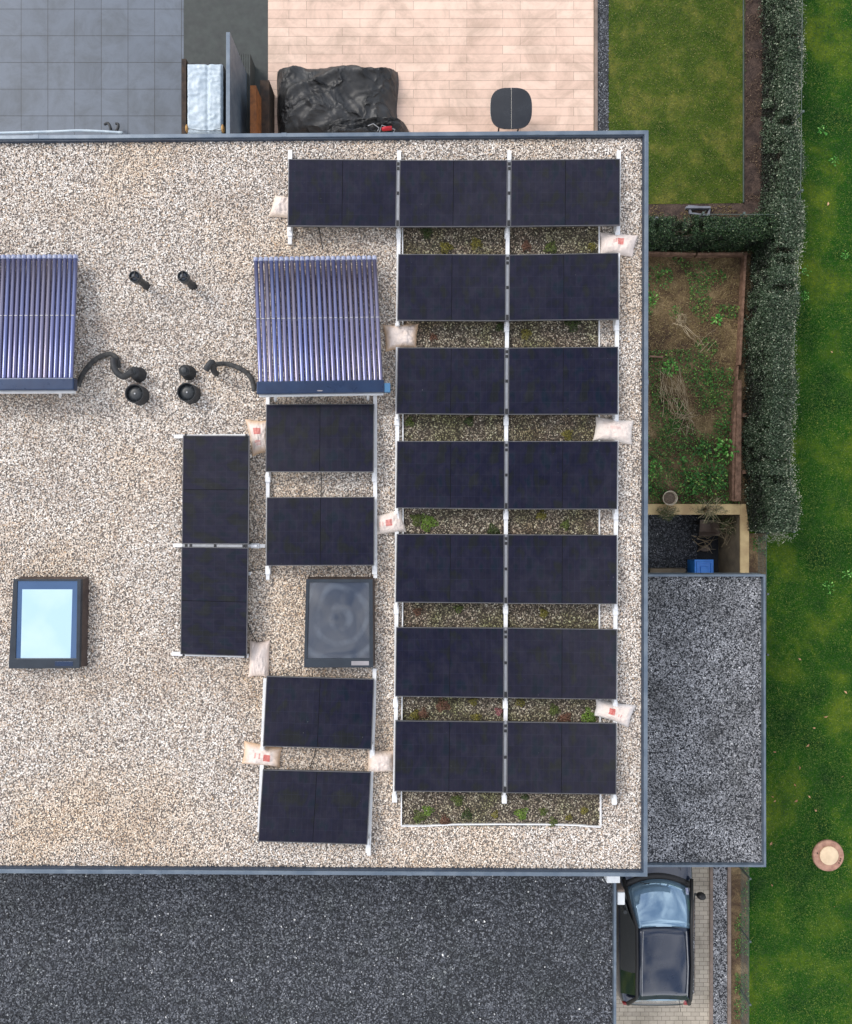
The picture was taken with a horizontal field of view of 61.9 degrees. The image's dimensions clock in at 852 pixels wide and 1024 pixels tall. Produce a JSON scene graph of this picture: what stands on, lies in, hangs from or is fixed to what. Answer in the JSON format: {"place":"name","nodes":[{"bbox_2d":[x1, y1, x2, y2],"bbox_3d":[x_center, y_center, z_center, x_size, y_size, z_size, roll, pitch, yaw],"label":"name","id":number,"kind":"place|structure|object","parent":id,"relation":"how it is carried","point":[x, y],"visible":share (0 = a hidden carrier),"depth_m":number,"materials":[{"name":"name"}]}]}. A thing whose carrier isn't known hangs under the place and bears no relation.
{"place":"outdoors","nodes":[
{"label":"outdoors","id":0,"kind":"place"},
{"bbox_2d":[0,0,183,134],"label":"grey tile terrace","id":1,"kind":"structure","parent":0,"point":[81,64],"depth_m":16.89,"materials":[{"name":"tile"}]},
{"bbox_2d":[0,129,122,133],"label":"rolled sheet","id":2,"kind":"object","parent":1,"relation":"on","point":[62,131],"visible":0.98,"depth_m":16.28,"materials":[{"name":"silver metal"}]},
{"bbox_2d":[184,0,267,93],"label":"dark deck floor","id":3,"kind":"structure","parent":0,"point":[208,24],"depth_m":16.89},
{"bbox_2d":[182,59,187,133],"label":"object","id":4,"kind":"object","parent":3,"relation":"on","point":[184,91],"visible":0.21,"depth_m":16.05,"materials":[{"name":"brown wood"}]},
{"bbox_2d":[185,63,225,133],"bbox_3d":[-4.984,-9.335,16.420,0.886,0.920,1.661,0,90,0],"label":"cushioned outdoor daybed","id":5,"kind":"object","parent":3,"relation":"on","point":[206,98],"visible":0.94,"depth_m":15.99,"materials":[{"name":"white fabric"}]},
{"bbox_2d":[226,32,246,133],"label":"partition panel","id":6,"kind":"object","parent":3,"relation":"on","point":[236,98],"visible":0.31,"depth_m":15.43,"materials":[{"name":"metal"}]},
{"bbox_2d":[239,53,254,132],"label":"slatted panel","id":7,"kind":"object","parent":3,"relation":"on","point":[248,62],"visible":0.26,"depth_m":16.40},
{"bbox_2d":[250,85,260,132],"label":"timber beam","id":8,"kind":"structure","parent":3,"relation":"on","point":[255,112],"depth_m":15.80,"materials":[{"name":"orange wood"}]},
{"bbox_2d":[268,0,593,132],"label":"wood tile terrace","id":9,"kind":"structure","parent":0,"point":[455,64],"depth_m":16.88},
{"bbox_2d":[260,80,274,132],"bbox_3d":[-3.705,-9.215,16.590,0.214,0.580,1.370,0,90,0],"label":"timber board","id":10,"kind":"object","parent":9,"relation":"on","point":[267,95],"visible":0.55,"depth_m":16.30,"materials":[{"name":"brown wood"}]},
{"bbox_2d":[277,65,398,132],"bbox_3d":[-2.095,-9.555,16.506,2.896,0.744,1.804,0,90,0],"label":"tarp covered furniture","id":11,"kind":"object","parent":9,"relation":"on","point":[319,100],"visible":0.85,"depth_m":16.32,"materials":[{"name":"plastic"}]},
{"bbox_2d":[326,117,408,132],"bbox_3d":[-1.447,-8.822,16.477,2.073,0.802,0.583,0,90,0],"label":"folded cover","id":12,"kind":"object","parent":9,"relation":"on","point":[363,125],"visible":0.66,"depth_m":16.23,"materials":[{"name":"plastic"}]},
{"bbox_2d":[490,88,531,130],"bbox_3d":[1.934,-9.166,16.515,0.956,0.731,0.940,0,90,0],"label":"garden table","id":13,"kind":"object","parent":9,"relation":"on","point":[510,108],"visible":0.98,"depth_m":16.15,"materials":[{"name":"grey metal"}]},
{"bbox_2d":[401,227,598,826],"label":"planted bed gravel","id":14,"kind":"structure","parent":0,"point":[489,517],"depth_m":11.39,"materials":[{"name":"gravel"}]},
{"bbox_2d":[401,823,600,827],"bbox_3d":[1.200,5.021,11.383,3.193,0.055,0.052,0,90,0],"label":"edging strip","id":15,"kind":"object","parent":14,"relation":"on","point":[449,824],"visible":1,"depth_m":11.36,"materials":[{"name":"white metal"}]},
{"bbox_2d":[501,150,510,803],"bbox_3d":[1.278,-0.553,11.240,0.098,0.280,10.408,0,90,0],"label":"mounting rail","id":16,"kind":"object","parent":14,"relation":"on","point":[505,518],"visible":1,"depth_m":11.22,"materials":[{"name":"white metal"}]},
{"bbox_2d":[394,720,503,792],"bbox_3d":[0.368,3.850,11.188,1.728,0.175,1.084,0,90,0],"label":"solar panel","id":17,"kind":"object","parent":16,"relation":"attached to","point":[447,756],"visible":1,"depth_m":11.17,"materials":[{"name":"glass"}]},
{"bbox_2d":[395,627,503,697],"bbox_3d":[0.376,2.374,11.188,1.720,0.175,1.086,0,90,0],"label":"solar panel","id":18,"kind":"object","parent":16,"relation":"attached to","point":[464,662],"visible":1,"depth_m":11.17,"materials":[{"name":"glass"}]},
{"bbox_2d":[395,534,503,602],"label":"solar panel","id":19,"kind":"object","parent":16,"relation":"attached to","point":[449,568],"visible":1,"depth_m":11.17,"materials":[{"name":"glass"}]},
{"bbox_2d":[396,441,504,508],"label":"solar panel","id":20,"kind":"object","parent":16,"relation":"attached to","point":[450,474],"visible":1,"depth_m":11.17,"materials":[{"name":"glass"}]},
{"bbox_2d":[396,347,504,414],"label":"solar panel","id":21,"kind":"object","parent":16,"relation":"attached to","point":[450,381],"visible":1,"depth_m":11.17,"materials":[{"name":"glass"}]},
{"bbox_2d":[397,254,505,321],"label":"solar panel","id":22,"kind":"object","parent":16,"relation":"attached to","point":[452,287],"visible":1,"depth_m":11.17,"materials":[{"name":"glass"}]},
{"bbox_2d":[506,721,616,794],"bbox_3d":[2.138,3.875,11.188,1.758,0.175,1.100,0,90,0],"label":"solar panel","id":23,"kind":"object","parent":16,"relation":"attached to","point":[543,757],"visible":1,"depth_m":11.17,"materials":[{"name":"glass"}]},
{"bbox_2d":[507,627,616,699],"bbox_3d":[2.146,2.391,11.188,1.758,0.175,1.102,0,90,0],"label":"solar panel","id":24,"kind":"object","parent":16,"relation":"attached to","point":[561,663],"visible":1,"depth_m":11.17,"materials":[{"name":"glass"}]},
{"bbox_2d":[507,534,616,603],"bbox_3d":[2.146,0.906,11.188,1.758,0.175,1.087,0,90,0],"label":"solar panel","id":25,"kind":"object","parent":16,"relation":"attached to","point":[561,569],"visible":1,"depth_m":11.17,"materials":[{"name":"glass"}]},
{"bbox_2d":[507,441,617,508],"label":"solar panel","id":26,"kind":"object","parent":16,"relation":"attached to","point":[562,474],"visible":1,"depth_m":11.17,"materials":[{"name":"glass"}]},
{"bbox_2d":[508,347,617,414],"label":"solar panel","id":27,"kind":"object","parent":16,"relation":"attached to","point":[562,380],"visible":1,"depth_m":11.17,"materials":[{"name":"glass"}]},
{"bbox_2d":[509,253,618,320],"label":"solar panel","id":28,"kind":"object","parent":16,"relation":"attached to","point":[565,287],"visible":1,"depth_m":11.17,"materials":[{"name":"glass"}]},
{"bbox_2d":[510,159,619,227],"bbox_3d":[2.194,-5.016,11.188,1.755,0.175,1.132,0,90,0],"label":"solar panel","id":29,"kind":"object","parent":16,"relation":"attached to","point":[566,193],"visible":1,"depth_m":11.17,"materials":[{"name":"glass"}]},
{"bbox_2d":[616,867,708,1023],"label":"driveway paving","id":30,"kind":"structure","parent":0,"point":[696,1011],"depth_m":16.89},
{"bbox_2d":[616,867,705,1011],"bbox_3d":[5.190,9.133,16.105,2.140,1.580,4.157,0,90,0],"label":"parked car","id":31,"kind":"object","parent":30,"relation":"on","point":[655,945],"visible":0.55,"depth_m":15.58,"materials":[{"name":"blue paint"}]},
{"bbox_2d":[647,573,765,866],"bbox_3d":[5.225,4.155,15.493,3.057,2.794,5.812,0,90,0],"label":"carport","id":32,"kind":"object","parent":30,"relation":"on","point":[762,725],"visible":0.4,"depth_m":14.21,"materials":[{"name":"gravel"}]},
{"bbox_2d":[608,0,746,204],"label":"garden lawn","id":33,"kind":"structure","parent":0,"point":[710,22],"depth_m":16.89,"materials":[{"name":"plant"}]},
{"bbox_2d":[648,515,717,572],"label":"sunken yard floor","id":34,"kind":"structure","parent":0,"point":[713,555],"depth_m":18.05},
{"bbox_2d":[648,515,696,572],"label":"sunken yard gravel","id":35,"kind":"structure","parent":34,"relation":"on","point":[677,552],"depth_m":18.04,"materials":[{"name":"gravel"}]},
{"bbox_2d":[648,504,748,572],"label":"retaining wall","id":36,"kind":"structure","parent":34,"relation":"on","point":[733,555],"depth_m":16.78,"materials":[{"name":"beige concrete"}]},
{"bbox_2d":[689,497,729,524],"bbox_3d":[6.558,-0.021,16.501,0.786,0.568,0.790,-40,90,0],"label":"overhanging shrub","id":37,"kind":"object","parent":36,"relation":"on","point":[707,508],"visible":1,"depth_m":16.43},
{"bbox_2d":[687,559,713,572],"bbox_3d":[6.838,1.452,17.742,0.472,0.595,0.547,0,90,0],"label":"storage box","id":38,"kind":"object","parent":34,"relation":"on","point":[700,565],"visible":0.56,"depth_m":17.46,"materials":[{"name":"blue plastic"}]},
{"bbox_2d":[689,520,721,543],"bbox_3d":[6.893,0.407,17.721,1.052,0.642,0.504,-18,90,0],"label":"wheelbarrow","id":39,"kind":"object","parent":34,"relation":"on","point":[709,529],"visible":0.91,"depth_m":17.59,"materials":[{"name":"metal"}]},
{"bbox_2d":[648,251,752,513],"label":"garden soil","id":40,"kind":"structure","parent":0,"point":[718,338],"depth_m":16.89,"materials":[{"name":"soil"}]},
{"bbox_2d":[648,251,695,257],"bbox_3d":[5.746,-6.061,16.785,1.201,0.210,0.062,2,90,0],"label":"wooden board","id":41,"kind":"object","parent":40,"relation":"on","point":[671,254],"visible":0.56,"depth_m":16.70,"materials":[{"name":"red wood"}]},
{"bbox_2d":[656,367,691,416],"bbox_3d":[5.835,-2.857,16.692,0.874,0.127,1.321,0,90,0],"label":"twig heap","id":42,"kind":"object","parent":40,"relation":"on","point":[679,388],"visible":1,"depth_m":16.71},
{"bbox_2d":[648,257,739,503],"bbox_3d":[5.661,-3.060,16.846,3.565,0.103,6.017,0,90,0],"label":"ground cover","id":43,"kind":"object","parent":40,"relation":"on","point":[691,380],"visible":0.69,"depth_m":16.84,"materials":[{"name":"green plant"}]},
{"bbox_2d":[692,459,727,494],"bbox_3d":[6.710,-0.799,16.663,0.848,0.433,0.819,31,90,0],"label":"weed plant","id":44,"kind":"object","parent":40,"relation":"on","point":[718,475],"visible":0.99,"depth_m":16.67,"materials":[{"name":"green plant"}]},
{"bbox_2d":[695,252,746,257],"bbox_3d":[6.971,-6.059,16.795,1.178,0.190,0.063,0,90,0],"label":"wooden board","id":45,"kind":"object","parent":40,"relation":"on","point":[723,255],"visible":0.94,"depth_m":16.72,"materials":[{"name":"red wood"}]},
{"bbox_2d":[728,408,735,500],"bbox_3d":[7.236,-1.336,16.775,0.125,0.230,2.174,2,90,0],"label":"wooden board","id":46,"kind":"object","parent":40,"relation":"on","point":[731,464],"visible":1,"depth_m":16.70,"materials":[{"name":"red wood"}]},
{"bbox_2d":[732,380,741,500],"bbox_3d":[7.325,-1.657,16.745,0.149,0.290,2.844,1,90,0],"label":"wooden board","id":47,"kind":"object","parent":40,"relation":"on","point":[737,388],"visible":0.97,"depth_m":16.60,"materials":[{"name":"red wood"}]},
{"bbox_2d":[735,255,746,365],"bbox_3d":[7.446,-4.736,16.790,0.056,0.200,2.587,3,90,0],"label":"wooden board","id":48,"kind":"object","parent":40,"relation":"on","point":[741,309],"visible":1,"depth_m":16.72,"materials":[{"name":"red wood"}]},
{"bbox_2d":[648,577,761,862],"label":"carport gravel","id":49,"kind":"structure","parent":0,"point":[663,648],"depth_m":14.20,"materials":[{"name":"gravel"}]},
{"bbox_2d":[648,0,781,226],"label":"flower bed soil","id":50,"kind":"structure","parent":0,"point":[753,65],"depth_m":16.89,"materials":[{"name":"brown soil"}]},
{"bbox_2d":[745,0,764,201],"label":"bark chips","id":51,"kind":"object","parent":50,"relation":"on","point":[759,113],"visible":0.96,"depth_m":16.86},
{"bbox_2d":[755,0,808,212],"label":"hedge","id":52,"kind":"object","parent":50,"relation":"on","point":[781,82],"visible":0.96,"depth_m":16.02,"materials":[{"name":"green plant"}]},
{"bbox_2d":[731,867,746,1023],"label":"side bed soil","id":53,"kind":"structure","parent":0,"point":[736,906],"depth_m":16.89,"materials":[{"name":"soil"}]},
{"bbox_2d":[734,867,749,1018],"bbox_3d":[7.493,9.750,16.845,0.379,0.092,5.714,0,90,0],"label":"side bed planting","id":54,"kind":"object","parent":53,"relation":"on","point":[739,1000],"visible":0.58,"depth_m":16.84,"materials":[{"name":"green plant"}]},
{"bbox_2d":[739,867,750,1023],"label":"fence","id":55,"kind":"object","parent":53,"relation":"on","point":[743,942],"visible":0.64,"depth_m":16.69,"materials":[{"name":"green metal"}]},
{"bbox_2d":[648,0,851,1023],"bbox_3d":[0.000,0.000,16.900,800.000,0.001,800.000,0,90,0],"label":"ground","id":56,"kind":"structure","parent":0,"point":[783,637],"depth_m":16.90,"materials":[{"name":"plant"}]},
{"bbox_2d":[0,873,615,1023],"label":"wing","id":57,"kind":"structure","parent":56,"relation":"on","point":[612,938],"depth_m":14.21,"materials":[{"name":"gravel"}]},
{"bbox_2d":[0,873,612,1023],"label":"roof gravel","id":58,"kind":"structure","parent":57,"relation":"on","point":[509,921],"depth_m":14.19,"materials":[{"name":"gravel"}]},
{"bbox_2d":[0,130,648,876],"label":"house","id":59,"kind":"structure","parent":56,"relation":"on","point":[372,138],"depth_m":11.41,"materials":[{"name":"gravel"}]},
{"bbox_2d":[9,576,88,668],"bbox_3d":[-5.991,1.768,11.280,1.174,0.249,1.450,0,90,0],"label":"skylight","id":60,"kind":"object","parent":59,"relation":"on","point":[49,621],"visible":1,"depth_m":11.17,"materials":[{"name":"glass"}]},
{"bbox_2d":[125,384,149,405],"bbox_3d":[-4.587,-1.856,11.285,0.316,0.250,0.316,0,90,0],"label":"roof outlet","id":61,"kind":"object","parent":59,"relation":"on","point":[137,394],"visible":1,"depth_m":11.21,"materials":[{"name":"black plastic"}]},
{"bbox_2d":[129,367,146,382],"bbox_3d":[-4.600,-2.191,11.262,0.250,0.295,0.250,0,90,0],"label":"ribbed pipe boot","id":62,"kind":"object","parent":59,"relation":"on","point":[140,375],"visible":0.87,"depth_m":11.26,"materials":[{"name":"black rubber"}]},
{"bbox_2d":[110,357,135,379],"bbox_3d":[-4.816,-2.228,11.187,0.524,0.244,0.251,32,90,0],"label":"insulated pipe","id":63,"kind":"object","parent":62,"relation":"attached to","point":[118,373],"visible":1,"depth_m":11.21,"materials":[{"name":"black rubber"}]},
{"bbox_2d":[177,383,200,403],"bbox_3d":[-3.766,-1.877,11.285,0.316,0.250,0.316,0,90,0],"label":"roof outlet","id":64,"kind":"object","parent":59,"relation":"on","point":[189,393],"visible":1,"depth_m":11.21,"materials":[{"name":"black plastic"}]},
{"bbox_2d":[0,138,641,868],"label":"roof gravel","id":65,"kind":"structure","parent":59,"relation":"on","point":[168,532],"depth_m":11.39,"materials":[{"name":"gravel"}]},
{"bbox_2d":[0,254,79,397],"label":"tube collector","id":66,"kind":"object","parent":65,"relation":"on","point":[18,379],"visible":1,"depth_m":11.01,"materials":[{"name":"purple glass"}]},
{"bbox_2d":[77,352,120,386],"bbox_3d":[-5.271,-2.294,11.341,0.810,0.096,0.342,-26,90,0],"label":"insulated pipe","id":67,"kind":"object","parent":65,"relation":"on","point":[89,365],"visible":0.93,"depth_m":11.31,"materials":[{"name":"black plastic"}]},
{"bbox_2d":[172,651,248,657],"bbox_3d":[-3.431,2.287,11.235,1.250,0.290,0.079,0,90,0],"label":"mounting rail","id":68,"kind":"object","parent":65,"relation":"on","point":[174,653],"visible":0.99,"depth_m":11.32,"materials":[{"name":"white metal"}]},
{"bbox_2d":[180,547,248,656],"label":"solar panel","id":69,"kind":"object","parent":68,"relation":"attached to","point":[214,600],"visible":1,"depth_m":11.17,"materials":[{"name":"glass"}]},
{"bbox_2d":[173,543,265,547],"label":"mounting rail","id":70,"kind":"object","parent":65,"relation":"on","point":[255,545],"visible":1,"depth_m":11.21,"materials":[{"name":"white metal"}]},
{"bbox_2d":[182,435,249,543],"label":"solar panel","id":71,"kind":"object","parent":70,"relation":"on","point":[215,488],"visible":1,"depth_m":11.17,"materials":[{"name":"glass"}]},
{"bbox_2d":[216,361,256,391],"bbox_3d":[-2.997,-2.199,11.286,0.791,0.223,0.254,31,90,0],"label":"insulated pipe","id":72,"kind":"object","parent":65,"relation":"on","point":[247,373],"visible":0.94,"depth_m":11.31,"materials":[{"name":"black plastic"}]},
{"bbox_2d":[245,419,265,455],"bbox_3d":[-2.692,-1.181,11.316,0.412,0.172,0.608,0,90,0],"label":"ballast bag","id":73,"kind":"object","parent":65,"relation":"on","point":[257,431],"visible":0.86,"depth_m":11.29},
{"bbox_2d":[248,640,269,676],"bbox_3d":[-2.672,2.361,11.313,0.351,0.179,0.605,0,90,0],"label":"ballast bag","id":74,"kind":"object","parent":65,"relation":"on","point":[259,660],"visible":1,"depth_m":11.29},
{"bbox_2d":[241,741,281,767],"bbox_3d":[-2.624,3.894,11.321,0.623,0.162,0.371,7,90,0],"label":"ballast bag","id":75,"kind":"object","parent":65,"relation":"on","point":[254,754],"visible":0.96,"depth_m":11.29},
{"bbox_2d":[257,678,265,831],"bbox_3d":[-2.606,3.886,11.290,0.082,0.180,2.451,2,90,0],"label":"mounting rail","id":76,"kind":"object","parent":65,"relation":"on","point":[262,747],"visible":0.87,"depth_m":11.32,"materials":[{"name":"white metal"}]},
{"bbox_2d":[265,397,270,579],"bbox_3d":[-2.518,-0.383,11.290,0.079,0.180,2.942,0,90,0],"label":"mounting rail","id":77,"kind":"object","parent":65,"relation":"on","point":[267,481],"visible":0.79,"depth_m":11.32,"materials":[{"name":"white metal"}]},
{"bbox_2d":[265,404,373,471],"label":"solar panel","id":78,"kind":"object","parent":77,"relation":"attached to","point":[319,437],"visible":1,"depth_m":11.17,"materials":[{"name":"glass"}]},
{"bbox_2d":[268,195,287,217],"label":"ballast bag","id":79,"kind":"object","parent":65,"relation":"on","point":[279,207],"visible":0.6,"depth_m":11.29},
{"bbox_2d":[253,255,390,401],"bbox_3d":[-1.632,-2.885,11.118,2.170,0.520,2.280,0,90,0],"label":"tube collector","id":80,"kind":"object","parent":65,"relation":"on","point":[284,386],"visible":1,"depth_m":11.00,"materials":[{"name":"purple glass"}]},
{"bbox_2d":[366,668,376,855],"bbox_3d":[-0.864,3.996,11.290,0.088,0.180,2.978,2,90,0],"label":"mounting rail","id":81,"kind":"object","parent":65,"relation":"on","point":[368,845],"visible":0.83,"depth_m":11.32,"materials":[{"name":"white metal"}]},
{"bbox_2d":[258,769,370,844],"bbox_3d":[-1.747,4.646,11.188,1.756,0.175,1.124,0,90,0],"label":"solar panel","id":82,"kind":"object","parent":81,"relation":"attached to","point":[317,806],"visible":1,"depth_m":11.17,"materials":[{"name":"glass"}]},
{"bbox_2d":[263,676,373,749],"bbox_3d":[-1.684,3.162,11.188,1.732,0.175,1.118,0,90,0],"label":"solar panel","id":83,"kind":"object","parent":81,"relation":"attached to","point":[318,712],"visible":1,"depth_m":11.17,"materials":[{"name":"glass"}]},
{"bbox_2d":[372,396,376,577],"bbox_3d":[-0.820,-0.404,11.290,0.084,0.180,2.933,0,90,0],"label":"mounting rail","id":84,"kind":"object","parent":65,"relation":"on","point":[374,481],"visible":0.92,"depth_m":11.32,"materials":[{"name":"white metal"}]},
{"bbox_2d":[266,497,374,565],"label":"solar panel","id":85,"kind":"object","parent":84,"relation":"on","point":[320,531],"visible":1,"depth_m":11.17,"materials":[{"name":"glass"}]},
{"bbox_2d":[367,750,392,771],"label":"ballast bag","id":86,"kind":"object","parent":65,"relation":"on","point":[380,761],"visible":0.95,"depth_m":11.29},
{"bbox_2d":[377,508,406,533],"bbox_3d":[-0.557,0.160,11.320,0.499,0.165,0.424,0,90,0],"label":"ballast bag","id":87,"kind":"object","parent":65,"relation":"on","point":[390,522],"visible":0.98,"depth_m":11.29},
{"bbox_2d":[392,150,400,802],"bbox_3d":[-0.465,-0.563,11.240,0.086,0.280,10.386,0,90,0],"label":"mounting rail","id":88,"kind":"object","parent":65,"relation":"on","point":[396,511],"visible":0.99,"depth_m":11.32,"materials":[{"name":"white metal"}]},
{"bbox_2d":[288,159,396,227],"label":"solar panel","id":89,"kind":"object","parent":88,"relation":"attached to","point":[357,193],"visible":1,"depth_m":11.17,"materials":[{"name":"glass"}]},
{"bbox_2d":[399,160,507,227],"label":"solar panel","id":90,"kind":"object","parent":88,"relation":"attached to","point":[452,193],"visible":1,"depth_m":11.17,"materials":[{"name":"glass"}]},
{"bbox_2d":[383,323,418,350],"bbox_3d":[-0.403,-2.789,11.318,0.585,0.168,0.461,0,90,0],"label":"ballast bag","id":91,"kind":"object","parent":65,"relation":"on","point":[402,336],"visible":0.97,"depth_m":11.29,"materials":[{"name":"fabric"}]},
{"bbox_2d":[593,416,633,444],"bbox_3d":[3.003,-1.301,11.320,0.640,0.164,0.405,5,90,0],"label":"ballast bag","id":92,"kind":"object","parent":65,"relation":"on","point":[608,429],"visible":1,"depth_m":11.29,"materials":[{"name":"plastic"}]},
{"bbox_2d":[594,699,635,726],"bbox_3d":[3.010,3.230,11.318,0.663,0.169,0.364,10,90,0],"label":"ballast bag","id":93,"kind":"object","parent":65,"relation":"on","point":[621,714],"visible":0.99,"depth_m":11.29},
{"bbox_2d":[611,150,620,804],"bbox_3d":[3.024,-0.540,11.290,0.098,0.180,10.433,0,90,0],"label":"mounting rail","id":94,"kind":"object","parent":65,"relation":"on","point":[614,607],"visible":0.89,"depth_m":11.32,"materials":[{"name":"white metal"}]},
{"bbox_2d":[600,232,638,256],"bbox_3d":[3.091,-4.278,11.318,0.628,0.169,0.398,0,90,0],"label":"ballast bag","id":95,"kind":"object","parent":65,"relation":"on","point":[623,244],"visible":0.94,"depth_m":11.29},
{"bbox_2d":[304,576,374,667],"bbox_3d":[-1.374,1.759,11.280,1.122,0.250,1.432,0,90,0],"label":"skylight","id":96,"kind":"object","parent":59,"relation":"on","point":[339,622],"visible":1,"depth_m":11.17,"materials":[{"name":"plastic"}]},
{"bbox_2d":[598,226,600,825],"bbox_3d":[2.777,0.222,11.383,0.031,0.055,9.599,0,90,0],"label":"edging strip","id":97,"kind":"object","parent":59,"relation":"on","point":[599,509],"visible":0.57,"depth_m":11.36,"materials":[{"name":"white metal"}]},
{"bbox_2d":[594,0,597,130],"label":"terrace kerb","id":98,"kind":"structure","parent":56,"relation":"on","point":[595,65],"depth_m":16.84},
{"bbox_2d":[598,0,608,130],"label":"gravel strip base","id":99,"kind":"object","parent":56,"relation":"on","point":[605,64],"visible":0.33,"depth_m":16.88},
{"bbox_2d":[598,0,608,130],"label":"gravel strip","id":100,"kind":"object","parent":99,"relation":"on","point":[602,30],"visible":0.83,"depth_m":16.87,"materials":[{"name":"gravel"}]},
{"bbox_2d":[648,208,776,255],"bbox_3d":[5.820,-6.408,16.257,3.920,1.287,0.887,0,90,0],"label":"hedge","id":101,"kind":"object","parent":56,"relation":"on","point":[707,234],"visible":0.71,"depth_m":15.93,"materials":[{"name":"green plant"}]},
{"bbox_2d":[713,867,726,1023],"bbox_3d":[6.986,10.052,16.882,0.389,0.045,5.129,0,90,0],"label":"drive gravel","id":102,"kind":"structure","parent":56,"relation":"on","point":[715,921],"depth_m":16.88,"materials":[{"name":"gravel"}]},
{"bbox_2d":[709,867,730,1023],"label":"driveway kerb","id":103,"kind":"structure","parent":56,"relation":"on","point":[711,945],"depth_m":16.85,"materials":[{"name":"concrete"}]},
{"bbox_2d":[741,196,807,547],"bbox_3d":[7.881,-3.038,16.187,1.182,1.432,7.890,0,90,0],"label":"hedge","id":104,"kind":"object","parent":56,"relation":"on","point":[777,319],"visible":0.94,"depth_m":15.76,"materials":[{"name":"green plant"}]},
{"bbox_2d":[767,0,803,532],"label":"fence","id":105,"kind":"object","parent":56,"relation":"on","point":[792,122],"visible":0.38,"depth_m":15.70,"materials":[{"name":"green metal"}]},
{"bbox_2d":[812,839,843,870],"bbox_3d":[9.551,8.172,16.846,0.750,0.104,0.750,0,90,0],"label":"inspection shaft","id":106,"kind":"object","parent":56,"relation":"on","point":[828,855],"visible":1,"depth_m":16.84,"materials":[{"name":"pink concrete"}]},
{"bbox_2d":[749,533,765,573],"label":"side strip soil","id":107,"kind":"structure","parent":0,"point":[753,561],"depth_m":16.89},
{"bbox_2d":[756,532,768,655],"bbox_3d":[7.868,1.900,16.613,0.044,0.555,2.844,0,90,0],"label":"fence","id":108,"kind":"object","parent":107,"relation":"on","point":[766,533],"visible":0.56,"depth_m":16.41,"materials":[{"name":"green metal"}]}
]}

